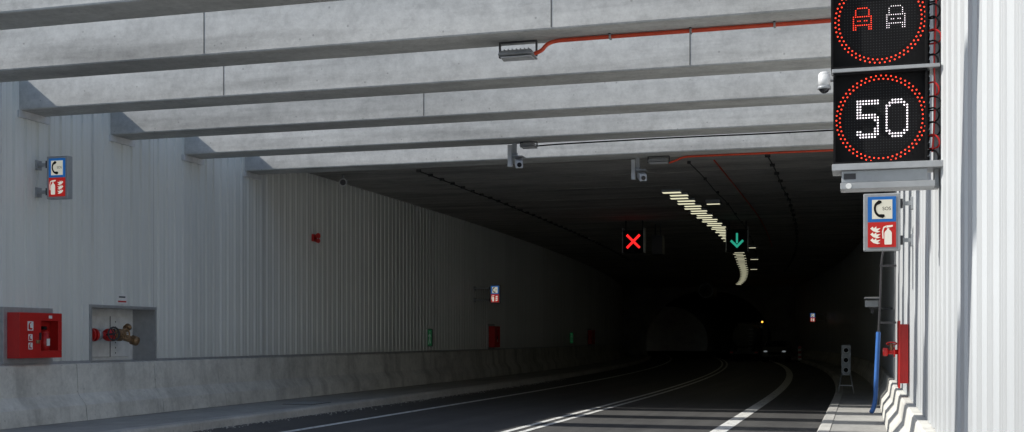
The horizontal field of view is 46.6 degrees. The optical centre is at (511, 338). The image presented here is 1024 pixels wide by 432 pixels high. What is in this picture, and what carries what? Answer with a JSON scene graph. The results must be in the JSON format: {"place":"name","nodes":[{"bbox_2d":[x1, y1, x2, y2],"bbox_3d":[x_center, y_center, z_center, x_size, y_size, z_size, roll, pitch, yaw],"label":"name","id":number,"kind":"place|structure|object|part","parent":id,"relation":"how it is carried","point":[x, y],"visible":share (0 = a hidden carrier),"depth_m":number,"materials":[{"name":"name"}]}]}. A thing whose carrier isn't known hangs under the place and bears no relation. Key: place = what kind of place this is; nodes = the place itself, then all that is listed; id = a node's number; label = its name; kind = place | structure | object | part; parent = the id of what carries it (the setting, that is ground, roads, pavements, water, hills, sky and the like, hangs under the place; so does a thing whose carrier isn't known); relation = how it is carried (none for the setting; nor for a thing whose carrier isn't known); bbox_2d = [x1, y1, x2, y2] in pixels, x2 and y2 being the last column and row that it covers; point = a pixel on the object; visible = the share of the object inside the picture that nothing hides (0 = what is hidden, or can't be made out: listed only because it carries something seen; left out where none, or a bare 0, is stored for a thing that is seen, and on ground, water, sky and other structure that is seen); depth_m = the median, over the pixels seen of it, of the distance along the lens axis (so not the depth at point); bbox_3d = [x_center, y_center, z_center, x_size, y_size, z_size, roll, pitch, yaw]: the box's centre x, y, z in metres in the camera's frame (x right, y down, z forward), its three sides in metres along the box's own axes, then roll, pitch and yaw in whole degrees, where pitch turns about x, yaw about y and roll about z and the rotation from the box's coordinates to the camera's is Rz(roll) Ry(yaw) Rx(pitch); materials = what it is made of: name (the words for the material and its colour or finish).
{"place":"outdoors","nodes":[
{"label":"outdoors","id":0,"kind":"place"},
{"bbox_2d":[0,356,646,431],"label":"walkway","id":1,"kind":"structure","parent":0,"point":[105,424],"depth_m":25.29,"materials":[{"name":"concrete"}]},
{"bbox_2d":[287,402,330,404],"bbox_3d":[-4.564,1.447,26.465,0.700,0.015,1.000,0,0,16],"label":"drain cover","id":2,"kind":"object","parent":1,"relation":"on","point":[305,403],"visible":1,"depth_m":26.23,"materials":[{"name":"metal"}]},
{"bbox_2d":[0,344,625,429],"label":"concrete barrier","id":3,"kind":"object","parent":1,"relation":"on","point":[38,395],"visible":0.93,"depth_m":25.85,"materials":[{"name":"grey concrete"}]},
{"bbox_2d":[0,360,89,365],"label":"foot trim","id":4,"kind":"structure","parent":3,"relation":"on","point":[67,362],"depth_m":20.56,"materials":[{"name":"metal"}]},
{"bbox_2d":[0,307,61,363],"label":"fire cabinet","id":5,"kind":"object","parent":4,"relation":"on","point":[30,335],"visible":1,"depth_m":19.60,"materials":[{"name":"metal"}]},
{"bbox_3d":[-7.931,-0.045,19.552,0.020,0.750,0.535,0,0,16],"label":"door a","id":6,"kind":"part","parent":5,"relation":"part of","materials":[{"name":"red metal"}]},
{"bbox_3d":[-7.780,-0.355,20.067,0.020,0.130,0.533,0,0,16],"label":"door top","id":7,"kind":"part","parent":5,"relation":"part of","materials":[{"name":"red metal"}]},
{"bbox_3d":[-7.780,0.270,20.067,0.020,0.120,0.533,0,0,16],"label":"door bottom","id":8,"kind":"part","parent":5,"relation":"part of","materials":[{"name":"red metal"}]},
{"bbox_2d":[89,304,156,362],"bbox_3d":[-7.575,-0.081,22.556,0.530,1.058,2.100,0,0,16],"label":"hydrant niche","id":9,"kind":"object","parent":3,"relation":"on","point":[142,321],"visible":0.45,"depth_m":23.17,"materials":[{"name":"paint"}]},
{"bbox_2d":[92,316,128,356],"bbox_3d":[-7.746,-0.030,22.753,0.050,0.780,1.320,0,0,16],"label":"door leaf","id":10,"kind":"structure","parent":9,"relation":"in","point":[100,348],"depth_m":22.75,"materials":[{"name":"paint"}]},
{"bbox_2d":[92,323,139,345],"bbox_3d":[-7.457,-0.067,22.204,0.395,0.428,1.490,0,0,16],"label":"hydrant valve","id":11,"kind":"object","parent":9,"relation":"attached to","point":[114,334],"visible":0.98,"depth_m":22.16,"materials":[{"name":"red metal"}]},
{"bbox_2d":[0,81,622,362],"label":"cladding","id":12,"kind":"structure","parent":3,"relation":"on","point":[216,257],"depth_m":27.25,"materials":[{"name":"white metal"}]},
{"bbox_2d":[17,110,49,124],"bbox_3d":[-8.085,-3.719,20.033,0.095,0.118,0.770,0,0,16],"label":"end flashing","id":13,"kind":"object","parent":12,"relation":"attached to","point":[32,117],"visible":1,"depth_m":19.99,"materials":[{"name":"grey paint"}]},
{"bbox_2d":[35,156,71,199],"bbox_3d":[-7.740,-2.700,20.064,0.660,0.720,0.156,0,0,16],"label":"emergency phone sign","id":14,"kind":"object","parent":12,"relation":"attached to","point":[59,177],"visible":1,"depth_m":19.97,"materials":[{"name":"blue"}]},
{"bbox_2d":[116,294,126,303],"bbox_3d":[-7.359,-0.735,22.430,0.008,0.190,0.340,0,0,16],"label":"warning label","id":15,"kind":"object","parent":12,"relation":"attached to","point":[121,298],"visible":1,"depth_m":22.41,"materials":[{"name":"metal"}]},
{"bbox_2d":[109,135,134,146],"bbox_3d":[-7.380,-3.719,22.431,0.095,0.118,0.770,0,0,16],"label":"end flashing","id":16,"kind":"object","parent":12,"relation":"attached to","point":[121,141],"visible":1,"depth_m":22.40,"materials":[{"name":"grey paint"}]},
{"bbox_2d":[181,155,203,164],"bbox_3d":[-6.674,-3.719,24.829,0.095,0.118,0.770,0,0,16],"label":"end flashing","id":17,"kind":"object","parent":12,"relation":"attached to","point":[195,160],"visible":1,"depth_m":24.77,"materials":[{"name":"grey paint"}]},
{"bbox_2d":[244,171,260,179],"bbox_3d":[-5.968,-3.719,27.228,0.095,0.118,0.770,0,0,16],"label":"end flashing","id":18,"kind":"object","parent":12,"relation":"attached to","point":[252,175],"visible":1,"depth_m":27.18,"materials":[{"name":"grey paint"}]},
{"bbox_2d":[312,233,319,242],"bbox_3d":[-4.969,-2.540,30.226,0.199,0.260,0.214,0,0,16],"label":"alarm sounder","id":19,"kind":"object","parent":12,"relation":"attached to","point":[315,237],"visible":1,"depth_m":30.16,"materials":[{"name":"red plastic"}]},
{"bbox_2d":[427,329,432,346],"bbox_3d":[-2.645,-0.015,38.331,0.170,0.570,0.070,0,0,16],"label":"emergency exit sign","id":20,"kind":"object","parent":12,"relation":"attached to","point":[430,337],"visible":1,"depth_m":38.31,"materials":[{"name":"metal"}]},
{"bbox_2d":[474,285,500,302],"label":"emergency phone sign","id":21,"kind":"object","parent":12,"relation":"attached to","point":[495,293],"visible":1,"depth_m":42.93,"materials":[{"name":"multicoloured"}]},
{"bbox_2d":[487,324,499,349],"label":"fire cabinet","id":22,"kind":"object","parent":12,"relation":"attached to","point":[493,336],"visible":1,"depth_m":45.07,"materials":[{"name":"metal"}]},
{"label":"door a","id":23,"kind":"part","parent":22,"relation":"part of","materials":[{"name":"red metal"}]},
{"bbox_2d":[570,332,572,342],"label":"emergency exit sign","id":24,"kind":"object","parent":12,"relation":"attached to","point":[571,337],"visible":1,"depth_m":61.63,"materials":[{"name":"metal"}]},
{"bbox_2d":[587,329,594,345],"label":"fire cabinet","id":25,"kind":"object","parent":12,"relation":"attached to","point":[590,336],"visible":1,"depth_m":68.13,"materials":[{"name":"metal"}]},
{"bbox_2d":[156,343,622,360],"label":"foot trim","id":26,"kind":"structure","parent":3,"relation":"on","point":[196,358],"depth_m":31.14,"materials":[{"name":"metal"}]},
{"bbox_2d":[100,356,650,431],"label":"kerb","id":27,"kind":"structure","parent":1,"relation":"on","point":[210,423],"depth_m":25.88,"materials":[{"name":"concrete"}]},
{"bbox_2d":[192,351,835,431],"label":"road","id":28,"kind":"structure","parent":0,"point":[801,402],"depth_m":28.23,"materials":[{"name":"grey asphalt"}]},
{"bbox_2d":[189,379,561,431],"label":"lane marking","id":29,"kind":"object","parent":28,"relation":"on","point":[371,407],"depth_m":26.84,"materials":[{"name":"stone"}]},
{"bbox_2d":[283,352,792,431],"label":"road markings","id":30,"kind":"object","parent":28,"relation":"on","point":[726,426],"visible":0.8,"depth_m":28.14,"materials":[{"name":"paint"}]},
{"bbox_2d":[729,321,767,360],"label":"tanker truck","id":31,"kind":"object","parent":28,"relation":"on","point":[749,338],"visible":0.93,"depth_m":83.34,"materials":[{"name":"paint"}]},
{"bbox_2d":[762,340,791,361],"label":"car","id":32,"kind":"object","parent":28,"relation":"on","point":[776,348],"visible":1,"depth_m":79.51,"materials":[{"name":"paint"}]},
{"bbox_2d":[796,346,800,361],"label":"striped marker post","id":33,"kind":"object","parent":28,"relation":"on","point":[799,352],"visible":0.72,"depth_m":78.82,"materials":[{"name":"red plastic"}]},
{"bbox_2d":[778,357,842,431],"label":"kerb","id":34,"kind":"structure","parent":28,"relation":"on","point":[827,421],"depth_m":28.45,"materials":[{"name":"concrete"}]},
{"bbox_2d":[311,152,883,287],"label":"slab","id":35,"kind":"structure","parent":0,"point":[592,212],"depth_m":37.94,"materials":[{"name":"concrete"}]},
{"bbox_2d":[339,175,347,185],"bbox_3d":[-4.302,-4.010,30.313,0.200,0.317,0.436,0,0,-5],"label":"security camera","id":36,"kind":"object","parent":35,"relation":"attached to","point":[343,181],"visible":1,"depth_m":30.12,"materials":[{"name":"grey paint"}]},
{"bbox_2d":[416,169,629,259],"bbox_3d":[2.128,-4.135,46.015,0.478,0.069,34.551,0,0,14],"label":"ceiling cable","id":37,"kind":"object","parent":35,"relation":"attached to","point":[473,191],"visible":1,"depth_m":37.81,"materials":[{"name":"black plastic"}]},
{"bbox_2d":[310,151,832,173],"bbox_3d":[-1.325,-4.169,28.968,20.100,0.022,0.030,0,0,16],"label":"board joint","id":38,"kind":"object","parent":35,"relation":"on","point":[514,164],"visible":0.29,"depth_m":28.66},
{"bbox_2d":[350,166,831,185],"bbox_3d":[-0.633,-4.169,31.318,20.100,0.022,0.030,0,0,16],"label":"board joint","id":39,"kind":"object","parent":35,"relation":"on","point":[597,175],"visible":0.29,"depth_m":30.46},
{"bbox_2d":[386,179,841,195],"bbox_3d":[0.058,-4.169,33.668,20.100,0.022,0.030,0,0,16],"label":"board joint","id":40,"kind":"object","parent":35,"relation":"on","point":[616,187],"visible":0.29,"depth_m":32.82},
{"bbox_2d":[622,220,645,253],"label":"lane control signal","id":41,"kind":"object","parent":35,"relation":"hanging from","point":[633,241],"visible":1,"depth_m":42.03,"materials":[{"name":"grey paint"}]},
{"bbox_2d":[443,199,862,212],"bbox_3d":[1.442,-4.169,38.369,20.100,0.022,0.030,0,0,16],"label":"board joint","id":42,"kind":"object","parent":35,"relation":"on","point":[647,206],"visible":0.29,"depth_m":37.57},
{"bbox_2d":[652,224,664,254],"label":"signal","id":43,"kind":"object","parent":35,"relation":"hanging from","point":[658,244],"visible":1,"depth_m":43.29,"materials":[{"name":"metal"}]},
{"bbox_2d":[661,189,748,284],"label":"tunnel lighting","id":44,"kind":"object","parent":35,"relation":"attached to","point":[692,206],"visible":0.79,"depth_m":40.10,"materials":[{"name":"beige"}]},
{"bbox_2d":[698,281,716,298],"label":"jet fan","id":45,"kind":"object","parent":35,"relation":"hanging from","point":[707,290],"visible":1,"depth_m":86.56},
{"bbox_2d":[705,199,721,204],"bbox_3d":[6.110,-4.104,35.989,0.440,0.129,0.500,0,0,16],"label":"ceiling lamp","id":46,"kind":"object","parent":35,"relation":"attached to","point":[714,202],"visible":1,"depth_m":35.77,"materials":[{"name":"beige plastic"}]},
{"bbox_2d":[687,161,756,270],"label":"ceiling cable","id":47,"kind":"object","parent":35,"relation":"attached to","point":[704,178],"visible":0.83,"depth_m":33.71,"materials":[{"name":"black plastic"}]},
{"bbox_2d":[726,221,748,252],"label":"lane control signal","id":48,"kind":"object","parent":35,"relation":"hanging from","point":[737,240],"visible":1,"depth_m":42.08,"materials":[{"name":"grey paint"}]},
{"bbox_2d":[713,160,771,245],"bbox_3d":[8.356,-4.140,40.751,0.258,0.034,27.108,0,0,15],"label":"electrical conduit","id":49,"kind":"object","parent":35,"relation":"attached to","point":[743,197],"visible":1,"depth_m":34.05,"materials":[{"name":"red plastic"}]},
{"bbox_2d":[765,154,797,270],"bbox_3d":[11.638,-4.135,50.004,0.798,0.069,47.596,0,0,13],"label":"ceiling cable","id":50,"kind":"object","parent":35,"relation":"attached to","point":[785,194],"visible":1,"depth_m":37.02,"materials":[{"name":"black plastic"}]},
{"bbox_2d":[791,356,886,431],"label":"walkway","id":51,"kind":"structure","parent":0,"point":[853,414],"depth_m":24.93,"materials":[{"name":"concrete"}]},
{"bbox_2d":[837,345,853,392],"bbox_3d":[8.841,0.817,31.457,0.432,1.274,0.578,0,0,16],"label":"traffic light","id":52,"kind":"object","parent":51,"relation":"on","point":[845,359],"visible":1,"depth_m":31.35,"materials":[{"name":"grey paint"}]},
{"bbox_2d":[792,349,935,431],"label":"concrete barrier","id":53,"kind":"object","parent":51,"relation":"on","point":[900,411],"visible":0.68,"depth_m":21.48,"materials":[{"name":"white concrete"}]},
{"bbox_2d":[795,0,1023,431],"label":"cladding","id":54,"kind":"structure","parent":53,"relation":"on","point":[952,295],"depth_m":8.08,"materials":[{"name":"white metal"}]},
{"bbox_2d":[810,313,825,321],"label":"emergency phone sign","id":55,"kind":"object","parent":54,"relation":"attached to","point":[812,317],"visible":1,"depth_m":74.67,"materials":[{"name":"multicoloured"}]},
{"bbox_2d":[864,297,892,312],"bbox_3d":[7.657,-0.695,24.849,0.580,0.350,0.300,0,0,16],"label":"wall floodlight","id":56,"kind":"object","parent":54,"relation":"attached to","point":[872,304],"depth_m":24.86,"materials":[{"name":"metal"}]},
{"bbox_2d":[869,251,895,412],"bbox_3d":[7.166,-0.272,23.001,0.517,3.485,0.150,0,0,2],"label":"drain pipe","id":57,"kind":"object","parent":54,"relation":"attached to","point":[876,373],"visible":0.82,"depth_m":23.00,"materials":[{"name":"blue plastic"}]},
{"bbox_2d":[831,0,942,192],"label":"variable message sign","id":58,"kind":"object","parent":54,"relation":"attached to","point":[883,68],"visible":0.99,"depth_m":10.32,"materials":[{"name":"black metal"}]},
{"bbox_2d":[818,71,832,93],"bbox_3d":[2.748,-2.235,10.420,0.132,0.192,0.177,0,0,16],"label":"dome camera","id":59,"kind":"object","parent":58,"relation":"attached to","point":[825,78],"visible":1,"depth_m":10.35,"materials":[{"name":"grey paint"}]},
{"bbox_2d":[863,193,912,251],"bbox_3d":[5.002,-1.540,15.792,0.640,0.760,0.156,0,0,16],"label":"emergency phone sign","id":60,"kind":"object","parent":54,"relation":"attached to","point":[881,221],"visible":0.95,"depth_m":15.74,"materials":[{"name":"blue"}]},
{"bbox_2d":[883,321,907,387],"bbox_3d":[5.599,0.235,17.376,0.350,0.970,0.700,0,0,16],"label":"fire hydrant cabinet","id":61,"kind":"object","parent":54,"relation":"attached to","point":[901,351],"visible":1,"depth_m":17.06,"materials":[{"name":"red metal"}]},
{"bbox_3d":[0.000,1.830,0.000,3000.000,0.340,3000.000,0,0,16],"label":"ground","id":62,"kind":"structure","parent":0,"visible":0},
{"bbox_2d":[623,286,794,357],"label":"tunnel headwall","id":63,"kind":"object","parent":62,"relation":"on","point":[675,319],"visible":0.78,"depth_m":99.66,"materials":[{"name":"concrete"}]},
{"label":"backing","id":64,"kind":"object","parent":62,"relation":"on","visible":0},
{"bbox_2d":[0,0,340,29],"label":"ceiling beam","id":65,"kind":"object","parent":64,"relation":"on","point":[16,14],"visible":1,"depth_m":13.71,"materials":[{"name":"concrete"}]},
{"bbox_2d":[0,0,830,81],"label":"ceiling beam","id":66,"kind":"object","parent":64,"relation":"on","point":[321,30],"visible":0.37,"depth_m":15.43,"materials":[{"name":"concrete"}]},
{"bbox_2d":[203,12,203,53],"bbox_3d":[-4.125,-4.190,15.912,0.012,0.760,0.006,0,0,16],"label":"form joint","id":67,"kind":"object","parent":66,"relation":"attached to","point":[203,32],"visible":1,"depth_m":15.91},
{"bbox_2d":[498,40,537,61],"bbox_3d":[0.073,-3.668,15.125,0.500,0.221,0.275,0,0,16],"label":"floodlight","id":68,"kind":"object","parent":66,"relation":"attached to","point":[520,54],"visible":0.96,"depth_m":15.07,"materials":[{"name":"metal"}]},
{"bbox_2d":[534,18,830,54],"bbox_3d":[2.498,-3.676,14.395,4.615,0.198,0.080,0,0,16],"label":"electrical conduit","id":69,"kind":"object","parent":66,"relation":"attached to","point":[682,31],"visible":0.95,"depth_m":14.52,"materials":[{"name":"red plastic"}]},
{"bbox_2d":[19,23,830,116],"bbox_3d":[-1.361,-4.190,18.043,15.200,0.820,0.650,0,0,16],"label":"ceiling beam","id":70,"kind":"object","parent":64,"relation":"on","point":[776,49],"visible":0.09,"depth_m":17.70,"materials":[{"name":"concrete"}]},
{"bbox_2d":[689,33,689,64],"bbox_3d":[2.480,-4.190,16.574,0.012,0.760,0.006,0,0,16],"label":"form joint","id":71,"kind":"object","parent":70,"relation":"attached to","point":[689,48],"visible":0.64,"depth_m":16.57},
{"bbox_2d":[111,68,832,139],"bbox_3d":[-0.655,-4.190,20.442,15.200,0.820,0.650,0,0,16],"label":"ceiling beam","id":72,"kind":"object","parent":64,"relation":"on","point":[717,91],"visible":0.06,"depth_m":20.11,"materials":[{"name":"concrete"}]},
{"bbox_2d":[184,102,832,158],"bbox_3d":[0.051,-4.190,22.840,15.200,0.820,0.650,0,0,16],"label":"ceiling beam","id":73,"kind":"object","parent":64,"relation":"on","point":[795,117],"visible":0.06,"depth_m":22.52,"materials":[{"name":"concrete"}]},
{"bbox_2d":[508,143,525,167],"bbox_3d":[0.086,-3.517,22.968,0.354,0.523,0.444,0,0,16],"label":"traffic camera","id":74,"kind":"object","parent":73,"relation":"hanging from","point":[512,152],"visible":1,"depth_m":22.99,"materials":[{"name":"metal"}]},
{"bbox_2d":[519,141,537,148],"bbox_3d":[0.320,-3.719,22.871,0.340,0.121,0.275,0,0,16],"label":"floodlight","id":75,"kind":"object","parent":73,"relation":"attached to","point":[528,145],"visible":1,"depth_m":22.81,"materials":[{"name":"metal"}]},
{"bbox_2d":[538,129,832,146],"bbox_3d":[3.680,-3.730,22.007,6.646,0.087,0.126,0,0,16],"label":"power cable","id":76,"kind":"object","parent":73,"relation":"attached to","point":[686,137],"visible":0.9,"depth_m":22.16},
{"bbox_2d":[245,129,832,174],"bbox_3d":[0.757,-4.190,25.238,15.200,0.820,0.650,0,0,16],"label":"ceiling beam","id":77,"kind":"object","parent":64,"relation":"on","point":[412,158],"visible":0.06,"depth_m":25.01,"materials":[{"name":"concrete"}]},
{"bbox_2d":[631,157,647,180],"bbox_3d":[2.668,-3.517,24.835,0.354,0.523,0.444,0,0,16],"label":"traffic camera","id":78,"kind":"object","parent":77,"relation":"hanging from","point":[641,173],"visible":1,"depth_m":24.86,"materials":[{"name":"metal"}]},
{"bbox_2d":[647,156,669,163],"bbox_3d":[3.041,-3.704,24.676,0.460,0.151,0.275,0,0,16],"label":"floodlight","id":79,"kind":"object","parent":77,"relation":"attached to","point":[662,160],"visible":1,"depth_m":24.60,"materials":[{"name":"metal"}]},
{"bbox_2d":[669,149,832,163],"bbox_3d":[5.408,-3.698,24.052,4.486,0.156,0.044,0,0,16],"label":"electrical conduit","id":80,"kind":"object","parent":77,"relation":"attached to","point":[758,153],"visible":0.85,"depth_m":24.19,"materials":[{"name":"red plastic"}]}
]}

